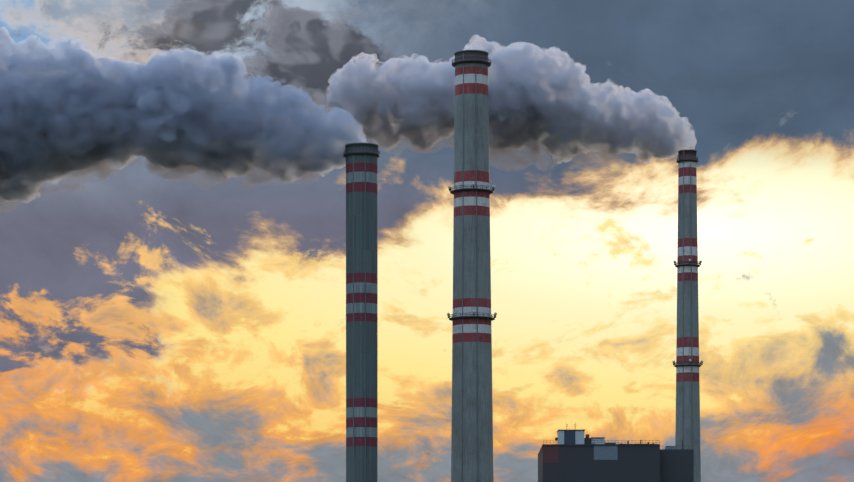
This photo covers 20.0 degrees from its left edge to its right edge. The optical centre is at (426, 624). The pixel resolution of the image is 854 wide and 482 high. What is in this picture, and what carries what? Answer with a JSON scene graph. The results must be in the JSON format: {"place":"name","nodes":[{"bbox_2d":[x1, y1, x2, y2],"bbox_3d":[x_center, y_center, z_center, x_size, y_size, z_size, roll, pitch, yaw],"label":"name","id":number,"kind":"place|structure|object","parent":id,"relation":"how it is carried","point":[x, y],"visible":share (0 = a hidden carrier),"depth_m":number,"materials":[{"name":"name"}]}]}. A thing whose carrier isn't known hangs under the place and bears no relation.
{"place":"outdoors","nodes":[
{"label":"outdoors","id":0,"kind":"place"},
{"bbox_2d":[0,0,853,481],"label":"sky","id":1,"kind":"structure","parent":0,"point":[173,172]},
{"bbox_2d":[538,426,693,481],"bbox_3d":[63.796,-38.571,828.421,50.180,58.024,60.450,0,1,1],"label":"boiler house","id":2,"kind":"structure","parent":0,"point":[573,456],"depth_m":798.52,"materials":[{"name":"metal"}]},
{"label":"ground","id":3,"kind":"structure","parent":0,"visible":0},
{"bbox_2d":[343,142,379,481],"bbox_3d":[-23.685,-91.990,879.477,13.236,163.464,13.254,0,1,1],"label":"chimney","id":4,"kind":"object","parent":3,"relation":"on","point":[361,311],"visible":1,"depth_m":874.34,"materials":[{"name":"concrete"}]},
{"bbox_2d":[447,50,496,481],"bbox_3d":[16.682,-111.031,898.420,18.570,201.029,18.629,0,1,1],"label":"chimney","id":5,"kind":"object","parent":3,"relation":"on","point":[472,318],"visible":1,"depth_m":892.03,"materials":[{"name":"concrete"}]},
{"bbox_2d":[672,149,702,481],"bbox_3d":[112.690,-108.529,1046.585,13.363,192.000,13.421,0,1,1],"label":"chimney","id":6,"kind":"object","parent":3,"relation":"on","point":[687,364],"visible":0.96,"depth_m":1042.19,"materials":[{"name":"concrete"}]}
]}

